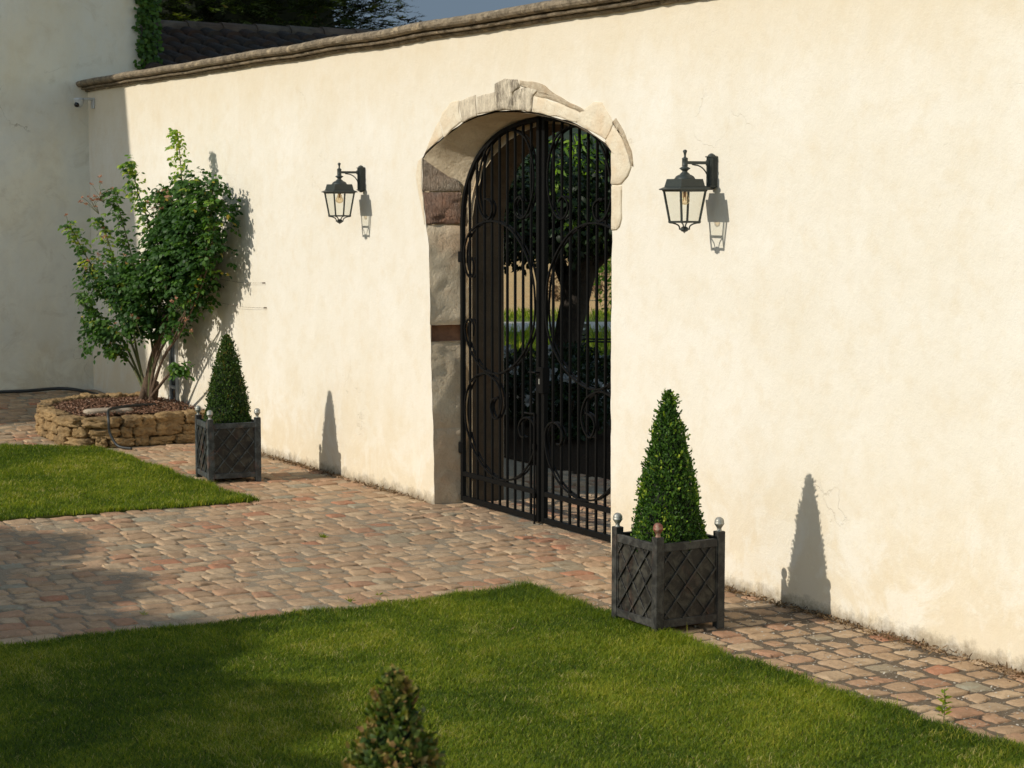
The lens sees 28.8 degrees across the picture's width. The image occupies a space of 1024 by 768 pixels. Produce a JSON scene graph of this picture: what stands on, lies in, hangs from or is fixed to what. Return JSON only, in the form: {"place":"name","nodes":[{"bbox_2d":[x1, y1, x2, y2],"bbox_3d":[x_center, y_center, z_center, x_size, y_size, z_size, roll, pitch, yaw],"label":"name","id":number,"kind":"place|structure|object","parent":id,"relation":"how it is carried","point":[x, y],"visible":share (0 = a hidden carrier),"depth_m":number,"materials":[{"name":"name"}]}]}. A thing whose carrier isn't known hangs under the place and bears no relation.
{"place":"outdoors","nodes":[
{"label":"outdoors","id":0,"kind":"place"},
{"bbox_2d":[0,443,259,521],"bbox_3d":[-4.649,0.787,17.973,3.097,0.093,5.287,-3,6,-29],"label":"lawn grass","id":1,"kind":"structure","parent":0,"point":[156,491],"depth_m":17.32,"materials":[{"name":"green plant"}]},
{"bbox_2d":[340,664,446,767],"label":"topiary","id":2,"kind":"object","parent":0,"point":[391,734],"visible":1,"depth_m":4.93,"materials":[{"name":"green plant"}]},
{"bbox_2d":[330,0,549,28],"label":"sky","id":3,"kind":"structure","parent":0,"point":[430,9],"materials":[{"name":"blue"}]},
{"bbox_2d":[0,575,1023,767],"bbox_3d":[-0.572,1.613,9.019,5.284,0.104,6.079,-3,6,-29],"label":"lawn grass","id":4,"kind":"structure","parent":0,"point":[516,600],"depth_m":9.94,"materials":[{"name":"green plant"}]},
{"bbox_2d":[0,357,1023,743],"bbox_3d":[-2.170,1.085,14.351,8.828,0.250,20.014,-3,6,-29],"label":"cobbled paving","id":5,"kind":"structure","parent":0,"point":[14,627],"depth_m":13.61,"materials":[{"name":"stone"}]},
{"bbox_2d":[0,387,98,393],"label":"hose","id":6,"kind":"object","parent":5,"relation":"on","point":[45,389],"visible":0.59,"depth_m":23.61,"materials":[{"name":"grey rubber"}]},
{"bbox_2d":[34,391,204,447],"bbox_3d":[-4.191,0.361,21.103,1.620,0.402,2.039,-3,6,-29],"label":"raised bed","id":7,"kind":"object","parent":5,"relation":"on","point":[65,420],"visible":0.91,"depth_m":20.38,"materials":[{"name":"stone"}]},
{"bbox_2d":[83,407,133,414],"bbox_3d":[-4.143,0.276,20.440,0.526,0.059,0.206,-2,6,-21],"label":"flat stone","id":8,"kind":"object","parent":7,"relation":"on","point":[94,410],"visible":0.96,"depth_m":20.35,"materials":[{"name":"beige stone"}]},
{"bbox_2d":[107,403,155,449],"bbox_3d":[-3.928,0.420,20.381,0.341,0.378,1.085,0,5,3],"label":"hose","id":9,"kind":"object","parent":7,"relation":"on","point":[109,429],"visible":1,"depth_m":20.04,"materials":[{"name":"grey rubber"}]},
{"bbox_2d":[58,128,242,403],"bbox_3d":[-3.774,-1.169,20.701,0.893,2.946,3.244,-5,7,-41],"label":"rose bush","id":10,"kind":"object","parent":7,"relation":"on","point":[177,224],"visible":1,"depth_m":20.50,"materials":[{"name":"green plant"}]},
{"bbox_2d":[195,405,261,483],"bbox_3d":[-2.537,0.529,17.778,0.487,0.657,0.488,-2,6,-22],"label":"planter","id":11,"kind":"object","parent":5,"relation":"on","point":[226,450],"visible":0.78,"depth_m":17.59,"materials":[{"name":"black metal"}]},
{"bbox_2d":[203,334,251,423],"bbox_3d":[-2.538,-0.017,17.724,0.452,0.870,0.468,4,7,37],"label":"topiary","id":12,"kind":"object","parent":11,"relation":"on","point":[227,398],"visible":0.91,"depth_m":17.62,"materials":[{"name":"green plant"}]},
{"bbox_2d":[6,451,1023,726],"bbox_3d":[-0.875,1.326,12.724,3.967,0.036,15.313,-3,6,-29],"label":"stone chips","id":13,"kind":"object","parent":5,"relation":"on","point":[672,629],"visible":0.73,"depth_m":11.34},
{"bbox_2d":[261,452,1023,681],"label":"leaf litter","id":14,"kind":"object","parent":5,"relation":"on","point":[819,614],"visible":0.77,"depth_m":11.85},
{"bbox_2d":[611,513,724,631],"bbox_3d":[0.916,1.094,11.703,0.487,0.657,0.488,-3,6,-29],"label":"planter","id":15,"kind":"object","parent":5,"relation":"on","point":[657,582],"visible":0.89,"depth_m":11.54,"materials":[{"name":"metal"}]},
{"bbox_2d":[630,389,708,551],"bbox_3d":[0.919,0.499,11.646,0.482,0.967,0.484,-3,6,-29],"label":"topiary","id":16,"kind":"object","parent":15,"relation":"on","point":[667,494],"visible":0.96,"depth_m":11.55,"materials":[{"name":"green plant"}]},
{"bbox_2d":[936,688,952,721],"bbox_3d":[2.071,1.543,9.556,0.091,0.160,0.082,1,5,9],"label":"weed","id":17,"kind":"object","parent":5,"relation":"on","point":[940,708],"visible":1,"depth_m":9.56,"materials":[{"name":"green plant"}]},
{"bbox_2d":[504,349,610,479],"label":"garden soil","id":18,"kind":"structure","parent":0,"point":[573,453],"depth_m":19.87,"materials":[{"name":"black soil"}]},
{"bbox_2d":[504,345,594,424],"bbox_3d":[0.222,0.036,22.113,1.285,0.941,1.318,-3,6,-29],"label":"flower bush","id":19,"kind":"object","parent":18,"relation":"on","point":[519,381],"visible":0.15,"depth_m":22.00,"materials":[{"name":"green plant"}]},
{"bbox_2d":[521,357,610,441],"bbox_3d":[0.602,0.168,20.743,1.172,0.932,1.208,-3,6,-29],"label":"flower bush","id":20,"kind":"object","parent":18,"relation":"on","point":[574,397],"visible":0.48,"depth_m":20.59,"materials":[{"name":"green plant"}]},
{"bbox_2d":[550,324,585,352],"bbox_3d":[0.703,-0.418,26.803,0.527,0.889,0.498,3,6,25],"label":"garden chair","id":21,"kind":"object","parent":18,"relation":"on","point":[584,335],"visible":0.06,"depth_m":26.81,"materials":[{"name":"black"}]},
{"bbox_2d":[548,341,610,404],"bbox_3d":[0.940,-0.057,23.368,1.591,0.894,1.168,1,5,9],"label":"flower bush","id":22,"kind":"object","parent":18,"relation":"on","point":[582,356],"visible":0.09,"depth_m":23.23,"materials":[{"name":"green plant"}]},
{"bbox_2d":[504,322,610,331],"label":"gravel path","id":23,"kind":"structure","parent":0,"point":[526,324],"depth_m":39.85,"materials":[{"name":"grey gravel"}]},
{"bbox_2d":[504,306,610,365],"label":"meadow","id":24,"kind":"structure","parent":0,"point":[600,320],"depth_m":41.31,"materials":[{"name":"green plant"}]},
{"bbox_2d":[504,133,611,366],"bbox_3d":[0.617,-1.476,25.064,4.613,3.532,5.302,-3,6,-29],"label":"fig tree","id":25,"kind":"object","parent":24,"relation":"on","point":[574,225],"visible":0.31,"depth_m":23.74,"materials":[{"name":"green plant"}]},
{"bbox_2d":[593,257,611,316],"bbox_3d":[2.526,-2.735,35.895,2.432,3.908,1.667,1,5,10],"label":"sunlit shrub","id":26,"kind":"object","parent":24,"relation":"on","point":[602,279],"visible":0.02,"depth_m":35.92,"materials":[{"name":"green plant"}]},
{"bbox_2d":[504,251,611,315],"bbox_3d":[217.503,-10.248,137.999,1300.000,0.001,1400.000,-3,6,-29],"label":"ground","id":27,"kind":"structure","parent":0,"point":[527,292],"depth_m":54.20,"materials":[{"name":"beige"}]},
{"bbox_2d":[0,0,139,392],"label":"tall house","id":28,"kind":"structure","parent":27,"relation":"on","point":[52,52],"depth_m":23.68,"materials":[{"name":"grey paint"}]},
{"bbox_2d":[131,0,163,69],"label":"wall vine","id":29,"kind":"object","parent":28,"relation":"attached to","point":[147,42],"depth_m":24.02,"materials":[{"name":"green plant"}]},
{"bbox_2d":[140,20,377,68],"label":"outbuilding","id":30,"kind":"structure","parent":27,"relation":"on","point":[185,41],"depth_m":26.63,"materials":[{"name":"tile"}]},
{"bbox_2d":[139,0,422,29],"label":"cypress tree","id":31,"kind":"object","parent":27,"relation":"on","point":[313,13],"visible":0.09,"depth_m":32.59,"materials":[{"name":"green plant"}]},
{"bbox_2d":[76,0,1023,672],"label":"courtyard wall","id":32,"kind":"structure","parent":27,"relation":"on","point":[818,318],"depth_m":12.82,"materials":[{"name":"beige paint"}]},
{"bbox_2d":[73,98,94,108],"bbox_3d":[-5.072,-3.328,23.578,0.246,0.125,0.128,-3,6,-29],"label":"security camera","id":33,"kind":"object","parent":32,"relation":"attached to","point":[78,102],"visible":1,"depth_m":23.52,"materials":[{"name":"grey paint"}]},
{"bbox_2d":[159,188,172,209],"bbox_3d":[-3.756,-1.942,21.605,0.020,0.390,0.380,-3,6,-29],"label":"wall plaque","id":34,"kind":"object","parent":32,"relation":"attached to","point":[166,196],"depth_m":21.55,"materials":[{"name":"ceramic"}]},
{"bbox_2d":[168,309,178,401],"bbox_3d":[-3.675,-0.524,21.586,0.028,1.450,0.220,-3,6,-29],"label":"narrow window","id":35,"kind":"structure","parent":32,"relation":"attached to","point":[173,384],"depth_m":21.61,"materials":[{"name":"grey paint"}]},
{"bbox_2d":[322,163,364,223],"bbox_3d":[-1.438,-1.646,17.191,0.352,0.528,0.238,-3,6,-29],"label":"wall lantern","id":36,"kind":"object","parent":32,"relation":"attached to","point":[339,186],"depth_m":17.14,"materials":[{"name":"metal"}]},
{"bbox_2d":[458,117,541,523],"bbox_3d":[-0.117,-0.507,15.799,0.075,3.158,1.309,-3,6,-29],"label":"gate leaf","id":37,"kind":"object","parent":32,"relation":"attached to","point":[534,492],"visible":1,"depth_m":15.76,"materials":[{"name":"black metal"}]},
{"bbox_2d":[528,116,611,541],"bbox_3d":[0.514,-0.427,14.663,0.117,3.107,1.385,-3,6,-29],"label":"gate leaf","id":38,"kind":"object","parent":32,"relation":"attached to","point":[543,372],"visible":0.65,"depth_m":14.86,"materials":[{"name":"black metal"}]},
{"bbox_2d":[659,150,717,232],"bbox_3d":[1.145,-1.225,12.659,0.352,0.528,0.238,-3,6,-29],"label":"wall lantern","id":39,"kind":"object","parent":32,"relation":"attached to","point":[684,181],"depth_m":12.61,"materials":[{"name":"metal"}]},
{"bbox_2d":[548,270,559,300],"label":"field shrub","id":40,"kind":"object","parent":27,"relation":"on","point":[557,296],"visible":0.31,"depth_m":49.99,"materials":[{"name":"plant"}]},
{"bbox_2d":[591,264,611,297],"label":"field shrub","id":41,"kind":"object","parent":27,"relation":"on","point":[600,286],"visible":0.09,"depth_m":51.75,"materials":[{"name":"plant"}]},
{"bbox_2d":[525,128,609,160],"bbox_3d":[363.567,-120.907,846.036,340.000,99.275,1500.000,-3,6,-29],"label":"hill","id":42,"kind":"structure","parent":0,"point":[566,134],"depth_m":1188.51,"materials":[{"name":"green plant"}]},
{"bbox_2d":[582,338,610,371],"bbox_3d":[1.147,-0.346,26.024,0.527,0.889,0.498,0,5,-5],"label":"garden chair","id":43,"kind":"object","parent":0,"point":[591,339],"visible":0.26,"depth_m":26.18,"materials":[{"name":"black"}]}
]}

